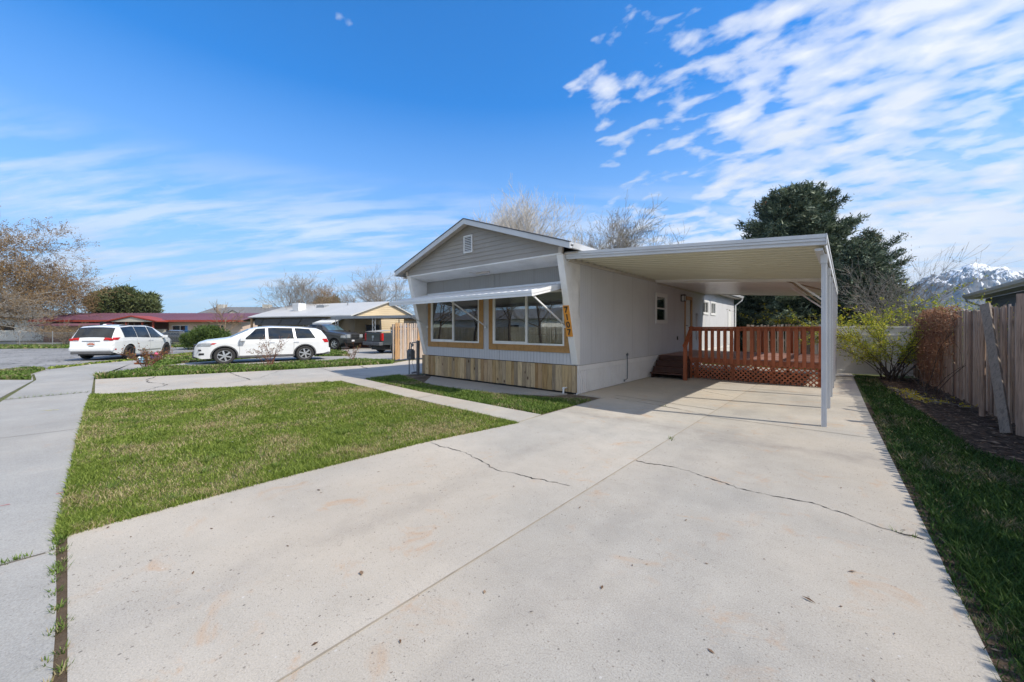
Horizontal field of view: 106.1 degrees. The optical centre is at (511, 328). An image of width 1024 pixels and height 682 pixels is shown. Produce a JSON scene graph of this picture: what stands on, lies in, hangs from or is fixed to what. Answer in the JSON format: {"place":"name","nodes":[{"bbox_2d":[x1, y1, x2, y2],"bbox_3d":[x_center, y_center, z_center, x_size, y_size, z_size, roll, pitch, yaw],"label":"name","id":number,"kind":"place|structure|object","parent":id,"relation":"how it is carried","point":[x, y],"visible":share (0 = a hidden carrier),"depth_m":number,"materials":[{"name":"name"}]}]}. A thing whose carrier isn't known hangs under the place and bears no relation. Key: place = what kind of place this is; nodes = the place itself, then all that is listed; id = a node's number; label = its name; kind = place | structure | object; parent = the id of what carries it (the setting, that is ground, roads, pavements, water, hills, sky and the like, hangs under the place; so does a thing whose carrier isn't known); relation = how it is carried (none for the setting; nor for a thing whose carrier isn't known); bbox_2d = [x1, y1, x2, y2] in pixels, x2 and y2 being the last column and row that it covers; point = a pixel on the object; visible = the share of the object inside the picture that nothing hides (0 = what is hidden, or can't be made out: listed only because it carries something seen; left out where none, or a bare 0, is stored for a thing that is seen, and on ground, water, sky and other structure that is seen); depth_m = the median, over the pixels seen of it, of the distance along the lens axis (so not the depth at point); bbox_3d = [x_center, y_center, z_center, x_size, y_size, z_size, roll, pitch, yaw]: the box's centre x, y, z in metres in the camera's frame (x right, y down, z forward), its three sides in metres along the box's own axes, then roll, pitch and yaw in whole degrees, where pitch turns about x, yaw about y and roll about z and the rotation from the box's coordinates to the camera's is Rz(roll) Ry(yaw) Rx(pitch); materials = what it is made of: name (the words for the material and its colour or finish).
{"place":"outdoors","nodes":[
{"label":"outdoors","id":0,"kind":"place"},
{"bbox_2d":[0,366,45,379],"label":"grass","id":1,"kind":"structure","parent":0,"point":[22,372],"depth_m":12.93,"materials":[{"name":"green plant"}]},
{"bbox_2d":[1,308,64,316],"bbox_3d":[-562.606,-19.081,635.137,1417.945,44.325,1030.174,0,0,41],"label":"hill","id":2,"kind":"structure","parent":0,"point":[51,312],"depth_m":510.63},
{"bbox_2d":[0,357,165,681],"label":"sidewalk","id":3,"kind":"structure","parent":0,"point":[33,464],"depth_m":3.48,"materials":[{"name":"concrete"}]},
{"bbox_2d":[1,551,32,564],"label":"weeds","id":4,"kind":"object","parent":3,"relation":"on","point":[14,558],"visible":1,"depth_m":2.59,"materials":[{"name":"green plant"}]},
{"bbox_2d":[0,552,44,564],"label":"walk joint","id":5,"kind":"object","parent":3,"relation":"on","point":[23,558],"visible":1,"depth_m":2.60,"materials":[{"name":"grey concrete"}]},
{"bbox_2d":[52,538,66,681],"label":"seam","id":6,"kind":"object","parent":3,"relation":"on","point":[60,639],"visible":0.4,"depth_m":2.08,"materials":[{"name":"soil"}]},
{"bbox_2d":[41,532,74,681],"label":"weeds","id":7,"kind":"object","parent":6,"relation":"on","point":[56,542],"visible":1,"depth_m":2.17,"materials":[{"name":"green plant"}]},
{"bbox_2d":[0,341,193,368],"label":"road","id":8,"kind":"structure","parent":0,"point":[17,358],"depth_m":20.99,"materials":[{"name":"grey asphalt"}]},
{"bbox_2d":[69,324,173,358],"bbox_3d":[-21.239,0.652,21.342,2.400,1.793,5.240,0,0,-14],"label":"minivan","id":9,"kind":"object","parent":8,"relation":"on","point":[89,341],"visible":0.92,"depth_m":19.43,"materials":[{"name":"white paint"}]},
{"bbox_2d":[199,304,280,312],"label":"distant house","id":10,"kind":"structure","parent":0,"point":[243,309],"depth_m":84.71,"materials":[{"name":"grey"}]},
{"bbox_2d":[92,357,394,378],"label":"grass","id":11,"kind":"structure","parent":0,"point":[163,370],"depth_m":14.44,"materials":[{"name":"green plant"}]},
{"bbox_2d":[95,360,422,393],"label":"side driveway","id":12,"kind":"structure","parent":0,"point":[173,382],"depth_m":11.99,"materials":[{"name":"concrete"}]},
{"bbox_2d":[52,379,512,535],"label":"lawn","id":13,"kind":"structure","parent":0,"point":[234,475],"depth_m":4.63,"materials":[{"name":"plant"}]},
{"bbox_2d":[48,393,100,539],"bbox_3d":[-6.578,1.521,5.964,9.099,0.082,0.334,0,0,43],"label":"grass edge","id":14,"kind":"object","parent":13,"relation":"on","point":[89,429],"depth_m":3.97,"materials":[{"name":"green plant"}]},
{"bbox_2d":[60,420,519,537],"bbox_3d":[-1.738,1.523,4.696,0.400,0.078,4.963,0,0,45],"label":"grass edge","id":15,"kind":"object","parent":13,"relation":"on","point":[316,466],"depth_m":3.91,"materials":[{"name":"green plant"}]},
{"bbox_2d":[173,347,421,365],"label":"neighbour driveway","id":16,"kind":"structure","parent":0,"point":[366,352],"depth_m":20.75,"materials":[{"name":"concrete"}]},
{"bbox_2d":[192,325,329,363],"bbox_3d":[-11.831,0.690,18.497,5.436,1.716,2.260,0,0,-37],"label":"crossover car","id":17,"kind":"object","parent":16,"relation":"on","point":[231,348],"visible":0.95,"depth_m":17.82,"materials":[{"name":"white paint"}]},
{"bbox_2d":[314,349,349,355],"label":"grass","id":18,"kind":"structure","parent":16,"relation":"on","point":[333,352],"depth_m":22.47,"materials":[{"name":"green plant"}]},
{"bbox_2d":[304,324,364,348],"bbox_3d":[-14.584,0.589,30.114,5.875,1.918,2.480,0,0,17],"label":"suv","id":19,"kind":"object","parent":16,"relation":"on","point":[337,336],"visible":0.56,"depth_m":28.93,"materials":[{"name":"grey paint"}]},
{"bbox_2d":[349,331,370,347],"bbox_3d":[-12.353,0.850,31.233,2.300,1.400,0.105,0,0,23],"label":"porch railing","id":20,"kind":"object","parent":16,"relation":"on","point":[361,344],"visible":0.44,"depth_m":31.06,"materials":[{"name":"black metal"}]},
{"bbox_2d":[331,315,415,332],"bbox_3d":[-9.605,0.270,32.060,9.220,2.560,5.060,0,0,23],"label":"patio cover","id":21,"kind":"object","parent":16,"relation":"on","point":[376,317],"visible":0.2,"depth_m":30.14,"materials":[{"name":"grey metal"}]},
{"bbox_2d":[363,325,417,351],"bbox_3d":[-7.040,0.659,26.236,1.930,1.778,5.975,0,0,38],"label":"pickup truck","id":22,"kind":"object","parent":16,"relation":"on","point":[380,342],"visible":0.27,"depth_m":24.07,"materials":[{"name":"paint"}]},
{"bbox_2d":[366,330,390,331],"bbox_3d":[-8.425,0.138,24.606,1.700,0.125,1.067,0,0,41],"label":"cargo cover","id":23,"kind":"object","parent":22,"relation":"on","point":[378,331],"visible":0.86,"depth_m":24.38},
{"bbox_2d":[344,379,540,421],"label":"front path","id":24,"kind":"structure","parent":0,"point":[506,413],"depth_m":8.08,"materials":[{"name":"concrete"}]},
{"bbox_2d":[0,341,912,401],"bbox_3d":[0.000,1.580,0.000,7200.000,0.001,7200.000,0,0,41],"label":"ground","id":25,"kind":"structure","parent":0,"point":[34,379],"depth_m":11.75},
{"bbox_2d":[0,317,43,340],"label":"white outbuilding","id":26,"kind":"structure","parent":25,"relation":"on","point":[12,335],"depth_m":50.00,"materials":[{"name":"white"}]},
{"bbox_2d":[0,369,49,397],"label":"kerb apron","id":27,"kind":"object","parent":25,"relation":"on","point":[7,387],"visible":0.33,"depth_m":10.71,"materials":[{"name":"concrete"}]},
{"bbox_2d":[0,275,72,343],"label":"bare tree","id":28,"kind":"object","parent":25,"relation":"on","point":[20,306],"visible":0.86,"depth_m":38.65,"materials":[{"name":"brown plant"}]},
{"bbox_2d":[18,319,93,343],"bbox_3d":[-43.442,0.268,37.400,5.301,2.632,6.537,0,0,-35],"label":"yard brush","id":29,"kind":"object","parent":25,"relation":"on","point":[62,336],"visible":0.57,"depth_m":36.74,"materials":[{"name":"brown plant"}]},
{"bbox_2d":[0,206,133,341],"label":"bare tree","id":30,"kind":"object","parent":25,"relation":"on","point":[20,274],"visible":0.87,"depth_m":43.65,"materials":[{"name":"brown plant"}]},
{"bbox_2d":[0,331,183,344],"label":"chain link fence","id":31,"kind":"object","parent":25,"relation":"on","point":[52,338],"visible":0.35,"depth_m":35.20,"materials":[{"name":"grey metal"}]},
{"bbox_2d":[0,343,192,348],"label":"grass","id":32,"kind":"structure","parent":25,"relation":"on","point":[13,346],"depth_m":33.13,"materials":[{"name":"green plant"}]},
{"bbox_2d":[95,363,144,378],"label":"sidewalk slab","id":33,"kind":"structure","parent":25,"relation":"on","point":[127,366],"depth_m":15.45,"materials":[{"name":"concrete"}]},
{"bbox_2d":[82,283,165,312],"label":"round tree","id":34,"kind":"object","parent":25,"relation":"on","point":[124,301],"visible":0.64,"depth_m":51.02,"materials":[{"name":"green plant"}]},
{"bbox_2d":[28,313,259,341],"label":"red roof house","id":35,"kind":"structure","parent":25,"relation":"on","point":[162,322],"depth_m":45.00,"materials":[{"name":"pink paint"}]},
{"bbox_2d":[172,325,188,329],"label":"window","id":36,"kind":"structure","parent":35,"relation":"in","point":[174,327],"depth_m":44.98,"materials":[{"name":"glass"}]},
{"bbox_2d":[117,343,175,367],"bbox_3d":[-14.149,1.060,14.926,1.546,1.038,1.597,0,0,-4],"label":"rose bush","id":37,"kind":"object","parent":25,"relation":"on","point":[146,355],"visible":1,"depth_m":14.79,"materials":[{"name":"brown plant"}]},
{"bbox_2d":[162,330,189,342],"bbox_3d":[-33.400,0.829,38.300,4.600,1.438,1.767,0,0,0],"label":"sedan car","id":38,"kind":"object","parent":25,"relation":"on","point":[172,337],"visible":0.23,"depth_m":37.51,"materials":[{"name":"grey paint"}]},
{"bbox_2d":[178,324,232,349],"bbox_3d":[-23.429,0.640,29.594,3.602,2.261,3.697,0,0,-26],"label":"juniper bush","id":39,"kind":"object","parent":25,"relation":"on","point":[199,333],"visible":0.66,"depth_m":28.74,"materials":[{"name":"green plant"}]},
{"bbox_2d":[208,301,249,330],"bbox_3d":[-24.869,-0.469,33.695,3.382,4.162,2.921,0,0,41],"label":"bare tree","id":40,"kind":"object","parent":25,"relation":"on","point":[222,318],"visible":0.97,"depth_m":33.62,"materials":[{"name":"beige plant"}]},
{"bbox_2d":[253,271,338,310],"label":"bare tree","id":41,"kind":"object","parent":25,"relation":"on","point":[298,291],"visible":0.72,"depth_m":40.86,"materials":[{"name":"brown plant"}]},
{"bbox_2d":[301,278,355,305],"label":"bare tree","id":42,"kind":"object","parent":25,"relation":"on","point":[327,293],"visible":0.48,"depth_m":41.66,"materials":[{"name":"brown plant"}]},
{"bbox_2d":[247,301,412,345],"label":"tan house","id":43,"kind":"structure","parent":25,"relation":"on","point":[311,314],"depth_m":35.78,"materials":[{"name":"beige paint"}]},
{"bbox_2d":[292,303,305,310],"bbox_3d":[-20.958,-2.050,37.937,0.860,0.880,0.860,0,0,23],"label":"evaporative cooler","id":44,"kind":"object","parent":43,"relation":"on","point":[298,306],"visible":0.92,"depth_m":37.60,"materials":[{"name":"white paint"}]},
{"bbox_2d":[316,305,328,307],"bbox_3d":[-18.726,-2.185,38.069,1.000,0.270,0.600,0,0,23],"label":"roof duct","id":45,"kind":"object","parent":43,"relation":"on","point":[320,306],"visible":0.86,"depth_m":37.80,"materials":[{"name":"white metal"}]},
{"bbox_2d":[365,324,379,331],"bbox_3d":[-12.621,-0.050,34.908,0.048,0.700,1.800,0,0,23],"label":"window","id":46,"kind":"structure","parent":43,"relation":"in","point":[368,327],"depth_m":34.75,"materials":[{"name":"glass"}]},
{"bbox_2d":[334,262,414,314],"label":"bare tree","id":47,"kind":"object","parent":25,"relation":"on","point":[367,289],"visible":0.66,"depth_m":42.49,"materials":[{"name":"brown plant"}]},
{"bbox_2d":[392,323,424,359],"bbox_3d":[-1.498,0.628,24.072,0.180,1.885,13.783,0,0,38],"label":"plank fence","id":48,"kind":"object","parent":25,"relation":"on","point":[400,344],"visible":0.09,"depth_m":19.02,"materials":[{"name":"beige wood"}]},
{"bbox_2d":[404,319,416,325],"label":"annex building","id":49,"kind":"structure","parent":25,"relation":"on","point":[409,321],"depth_m":36.77,"materials":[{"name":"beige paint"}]},
{"bbox_2d":[435,173,592,247],"bbox_3d":[0.849,-5.412,32.629,14.287,14.077,14.596,0,0,41],"label":"bare tree","id":50,"kind":"object","parent":25,"relation":"on","point":[509,222],"visible":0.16,"depth_m":30.63,"materials":[{"name":"brown plant"}]},
{"bbox_2d":[389,218,743,394],"bbox_3d":[4.442,-0.710,17.026,6.900,4.563,18.645,0,0,41],"label":"mobile home","id":51,"kind":"object","parent":25,"relation":"on","point":[496,304],"visible":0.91,"depth_m":10.87,"materials":[{"name":"grey"}]},
{"bbox_2d":[407,341,419,374],"bbox_3d":[-3.360,0.975,13.038,0.484,1.150,0.217,0,0,32],"label":"gas meter","id":52,"kind":"object","parent":51,"relation":"attached to","point":[411,353],"visible":1,"depth_m":12.98,"materials":[{"name":"grey metal"}]},
{"bbox_2d":[428,299,482,348],"bbox_3d":[-1.802,-0.265,12.025,2.600,1.700,0.082,0,0,41],"label":"window","id":53,"kind":"structure","parent":51,"relation":"in","point":[446,321],"depth_m":11.97,"materials":[{"name":"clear glass"}]},
{"bbox_2d":[489,289,569,352],"bbox_3d":[0.382,-0.265,10.132,2.720,1.700,0.082,0,0,41],"label":"window","id":54,"kind":"structure","parent":51,"relation":"in","point":[504,313],"depth_m":10.45,"materials":[{"name":"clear glass"}]},
{"bbox_2d":[524,307,545,335],"bbox_3d":[1.036,-0.310,17.691,0.060,1.280,1.700,0,0,41],"label":"window","id":55,"kind":"structure","parent":51,"relation":"in","point":[536,316],"depth_m":17.79,"materials":[{"name":"glass"}]},
{"bbox_2d":[655,292,667,323],"bbox_3d":[5.113,-0.695,13.220,0.078,1.030,1.100,0,0,41],"label":"window","id":56,"kind":"structure","parent":51,"relation":"in","point":[661,300],"depth_m":13.27,"materials":[{"name":"white paint"}]},
{"bbox_2d":[684,296,692,348],"bbox_3d":[7.071,-0.230,15.466,0.136,2.120,0.980,0,0,41],"label":"door","id":57,"kind":"structure","parent":51,"relation":"in","point":[688,304],"depth_m":15.58,"materials":[{"name":"white paint"}]},
{"bbox_2d":[702,300,708,314],"bbox_3d":[8.714,-0.960,17.377,0.078,0.650,0.990,0,0,41],"label":"window","id":58,"kind":"structure","parent":51,"relation":"in","point":[705,304],"depth_m":17.35,"materials":[{"name":"white paint"}]},
{"bbox_2d":[710,301,715,315],"bbox_3d":[9.585,-0.960,18.382,0.078,0.650,0.930,0,0,41],"label":"window","id":59,"kind":"structure","parent":51,"relation":"in","point":[712,304],"depth_m":18.37,"materials":[{"name":"white paint"}]},
{"bbox_2d":[728,311,731,343],"bbox_3d":[11.851,-0.070,20.990,0.050,1.800,0.790,0,0,41],"label":"utility door","id":60,"kind":"structure","parent":51,"relation":"in","point":[729,313],"depth_m":20.93,"materials":[{"name":"white paint"}]},
{"bbox_2d":[577,230,651,249],"bbox_3d":[8.757,-4.070,38.275,9.598,11.405,13.280,0,0,41],"label":"bare tree","id":61,"kind":"object","parent":25,"relation":"on","point":[605,242],"visible":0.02,"depth_m":36.95,"materials":[{"name":"brown plant"}]},
{"bbox_2d":[564,190,689,249],"bbox_3d":[9.618,-5.199,36.531,14.031,13.702,16.073,0,0,41],"label":"bare tree","id":62,"kind":"object","parent":25,"relation":"on","point":[619,236],"visible":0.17,"depth_m":34.56,"materials":[{"name":"brown plant"}]},
{"bbox_2d":[734,179,902,351],"bbox_3d":[17.380,-3.565,23.913,9.553,11.160,9.896,0,0,41],"label":"spruce tree","id":63,"kind":"object","parent":25,"relation":"on","point":[802,208],"visible":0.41,"depth_m":22.30,"materials":[{"name":"green plant"}]},
{"bbox_2d":[817,239,918,345],"bbox_3d":[18.355,-1.528,20.294,4.667,6.519,5.230,0,0,-15],"label":"bare tree","id":64,"kind":"object","parent":25,"relation":"on","point":[865,254],"visible":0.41,"depth_m":19.77,"materials":[{"name":"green plant"}]},
{"bbox_2d":[847,226,925,324],"bbox_3d":[25.167,-2.751,26.755,6.714,8.953,6.709,0,0,41],"label":"spruce tree","id":65,"kind":"object","parent":25,"relation":"on","point":[871,236],"visible":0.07,"depth_m":25.99,"materials":[{"name":"green plant"}]},
{"bbox_2d":[836,244,1007,325],"bbox_3d":[17.925,-1.060,17.499,5.987,5.270,5.385,0,0,41],"label":"bare bush","id":66,"kind":"object","parent":25,"relation":"on","point":[896,292],"visible":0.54,"depth_m":17.11,"materials":[{"name":"plant"}]},
{"bbox_2d":[896,296,979,314],"bbox_3d":[34.885,-0.614,29.835,8.164,4.387,7.664,0,0,-25],"label":"green shrub","id":67,"kind":"object","parent":25,"relation":"on","point":[969,307],"visible":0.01,"depth_m":30.72,"materials":[{"name":"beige plant"}]},
{"bbox_2d":[366,374,598,414],"bbox_3d":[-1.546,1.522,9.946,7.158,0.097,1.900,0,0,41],"label":"grass","id":68,"kind":"structure","parent":0,"point":[536,404],"depth_m":8.59,"materials":[{"name":"green plant"}]},
{"bbox_2d":[424,376,566,395],"bbox_3d":[-1.024,1.589,10.387,5.150,0.102,1.200,0,0,41],"label":"concrete pad","id":69,"kind":"object","parent":68,"relation":"on","point":[465,385],"visible":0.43,"depth_m":10.08,"materials":[{"name":"grey concrete"}]},
{"bbox_2d":[0,0,1023,314],"label":"sky","id":70,"kind":"structure","parent":0,"point":[210,151],"materials":[{"name":"blue"}]},
{"bbox_2d":[67,364,1001,681],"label":"driveway","id":71,"kind":"structure","parent":0,"point":[259,594],"depth_m":2.53,"materials":[{"name":"concrete"}]},
{"bbox_2d":[431,442,569,485],"bbox_3d":[-0.326,1.546,4.473,2.250,0.001,0.184,0,0,41],"label":"slab crack","id":72,"kind":"object","parent":71,"relation":"on","point":[496,469],"visible":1,"depth_m":4.23,"materials":[{"name":"grey concrete"}]},
{"bbox_2d":[107,417,904,681],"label":"leaf litter","id":73,"kind":"object","parent":71,"relation":"on","point":[484,591],"visible":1,"depth_m":2.54,"materials":[{"name":"brown plant"}]},
{"bbox_2d":[275,377,768,681],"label":"slab joint","id":74,"kind":"object","parent":71,"relation":"on","point":[320,654],"visible":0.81,"depth_m":2.35,"materials":[{"name":"grey concrete"}]},
{"bbox_2d":[272,474,853,653],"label":"leaf litter","id":75,"kind":"object","parent":71,"relation":"on","point":[361,572],"visible":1,"depth_m":2.20,"materials":[{"name":"brown plant"}]},
{"bbox_2d":[565,233,837,426],"bbox_3d":[6.620,-0.087,11.444,4.568,3.275,11.330,0,0,41],"label":"carport","id":76,"kind":"object","parent":71,"relation":"on","point":[762,266],"visible":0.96,"depth_m":8.51,"materials":[{"name":"metal"}]},
{"bbox_2d":[650,326,820,387],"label":"deck","id":77,"kind":"structure","parent":71,"relation":"on","point":[676,364],"depth_m":11.32,"materials":[{"name":"brown wood"}]},
{"bbox_2d":[636,460,922,538],"bbox_3d":[2.294,1.546,3.723,0.168,0.001,2.317,0,0,-43],"label":"slab crack","id":78,"kind":"object","parent":71,"relation":"on","point":[790,498],"visible":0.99,"depth_m":3.50,"materials":[{"name":"grey concrete"}]},
{"bbox_2d":[708,363,816,369],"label":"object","id":79,"kind":"structure","parent":0,"point":[760,366],"depth_m":15.37,"materials":[{"name":"brown wood"}]},
{"bbox_2d":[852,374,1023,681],"bbox_3d":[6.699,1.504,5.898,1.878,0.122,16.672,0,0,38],"label":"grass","id":80,"kind":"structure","parent":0,"point":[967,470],"depth_m":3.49,"materials":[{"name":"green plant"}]},
{"bbox_2d":[853,374,1023,630],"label":"side yard","id":81,"kind":"structure","parent":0,"point":[863,395],"depth_m":9.01,"materials":[{"name":"green plant"}]},
{"bbox_2d":[819,324,914,377],"bbox_3d":[11.775,0.710,12.754,2.629,1.720,0.187,0,0,24],"label":"vinyl fence","id":82,"kind":"object","parent":81,"relation":"on","point":[846,366],"visible":0.35,"depth_m":12.73,"materials":[{"name":"white plastic"}]},
{"bbox_2d":[864,402,1023,681],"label":"edge soil","id":83,"kind":"structure","parent":81,"relation":"on","point":[1003,661],"depth_m":2.17,"materials":[{"name":"brown soil"}]},
{"bbox_2d":[922,499,1023,666],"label":"leaf litter","id":84,"kind":"object","parent":83,"relation":"on","point":[980,614],"visible":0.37,"depth_m":1.94,"materials":[{"name":"brown plant"}]},
{"bbox_2d":[877,377,1023,486],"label":"fence litter","id":85,"kind":"object","parent":81,"relation":"on","point":[1011,444],"visible":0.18,"depth_m":6.45,"materials":[{"name":"brown plant"}]},
{"bbox_2d":[838,311,965,399],"bbox_3d":[9.617,0.611,8.430,2.783,1.932,3.552,0,0,8],"label":"bare branch","id":86,"kind":"object","parent":85,"relation":"on","point":[921,365],"visible":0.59,"depth_m":8.37,"materials":[{"name":"brown plant"}]},
{"bbox_2d":[798,304,1007,380],"bbox_3d":[11.431,0.418,11.363,4.090,2.335,5.304,0,0,-27],"label":"forsythia bush","id":87,"kind":"object","parent":85,"relation":"on","point":[910,347],"visible":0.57,"depth_m":11.48,"materials":[{"name":"green plant"}]},
{"bbox_2d":[887,386,941,404],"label":"fallen branch","id":88,"kind":"object","parent":85,"relation":"on","point":[904,391],"visible":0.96,"depth_m":8.64,"materials":[{"name":"plant"}]},
{"bbox_2d":[907,389,977,407],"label":"fallen branch","id":89,"kind":"object","parent":85,"relation":"on","point":[930,400],"visible":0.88,"depth_m":7.90,"materials":[{"name":"plant"}]},
{"bbox_2d":[979,310,985,416],"bbox_3d":[8.334,0.585,6.818,0.076,1.931,0.102,0,0,14],"label":"fence pole","id":90,"kind":"object","parent":85,"relation":"on","point":[982,377],"visible":0.72,"depth_m":6.80,"materials":[{"name":"wood"}]},
{"bbox_2d":[980,302,1012,433],"bbox_3d":[7.695,0.565,6.134,0.113,2.023,1.241,0,0,41],"label":"loose board","id":91,"kind":"object","parent":85,"relation":"on","point":[1001,404],"visible":0.93,"depth_m":6.08,"materials":[{"name":"grey wood"}]},
{"bbox_2d":[1016,293,1023,436],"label":"upright board","id":92,"kind":"object","parent":85,"relation":"on","point":[1019,364],"visible":1,"depth_m":5.58,"materials":[{"name":"wood"}]},
{"bbox_2d":[913,303,1015,424],"bbox_3d":[7.164,0.568,5.044,0.180,2.005,18.312,0,0,38],"label":"plank fence","id":93,"kind":"object","parent":81,"relation":"on","point":[962,383],"visible":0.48,"depth_m":7.53,"materials":[{"name":"wood"}]},
{"bbox_2d":[909,306,963,390],"bbox_3d":[10.614,0.561,9.752,0.461,2.227,4.498,0,0,40],"label":"dead vine","id":94,"kind":"object","parent":93,"relation":"hanging from","point":[935,332],"visible":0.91,"depth_m":9.38,"materials":[{"name":"brown plant"}]},
{"bbox_2d":[900,262,1023,314],"bbox_3d":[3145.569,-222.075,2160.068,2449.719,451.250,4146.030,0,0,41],"label":"mountain","id":95,"kind":"structure","parent":0,"point":[1008,274],"depth_m":2207.27,"materials":[{"name":"white snow"}]},
{"bbox_2d":[962,278,1023,338],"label":"slate house","id":96,"kind":"structure","parent":0,"point":[1011,287],"depth_m":14.43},
{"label":"back yard","id":97,"kind":"structure","parent":0,"visible":0},
{"bbox_2d":[747,323,911,353],"bbox_3d":[15.059,0.665,18.795,6.242,1.810,0.178,0,0,41],"label":"plank fence","id":98,"kind":"object","parent":97,"relation":"on","point":[777,340],"visible":0.23,"depth_m":19.70,"materials":[{"name":"brown wood"}]},
{"bbox_2d":[727,275,1008,344],"bbox_3d":[11.175,-0.036,13.326,5.515,3.225,5.309,0,0,-6],"label":"yellow shrub","id":99,"kind":"object","parent":97,"relation":"on","point":[840,318],"visible":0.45,"depth_m":12.37,"materials":[{"name":"beige plant"}]},
{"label":"far verge","id":100,"kind":"structure","parent":0,"visible":0},
{"bbox_2d":[48,352,192,368],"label":"grass","id":101,"kind":"structure","parent":100,"relation":"on","point":[127,359],"depth_m":17.76,"materials":[{"name":"green plant"}]},
{"bbox_2d":[136,355,262,365],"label":"grass","id":102,"kind":"structure","parent":100,"relation":"on","point":[177,360],"depth_m":18.05,"materials":[{"name":"green plant"}]},
{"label":"verge","id":103,"kind":"structure","parent":0,"visible":0},
{"bbox_2d":[245,334,290,363],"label":"rose bush","id":104,"kind":"object","parent":103,"relation":"on","point":[268,352],"visible":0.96,"depth_m":15.71,"materials":[{"name":"brown plant"}]},
{"bbox_2d":[344,343,360,358],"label":"rose bush","id":105,"kind":"object","parent":103,"relation":"on","point":[353,354],"visible":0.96,"depth_m":17.50,"materials":[{"name":"brown plant"}]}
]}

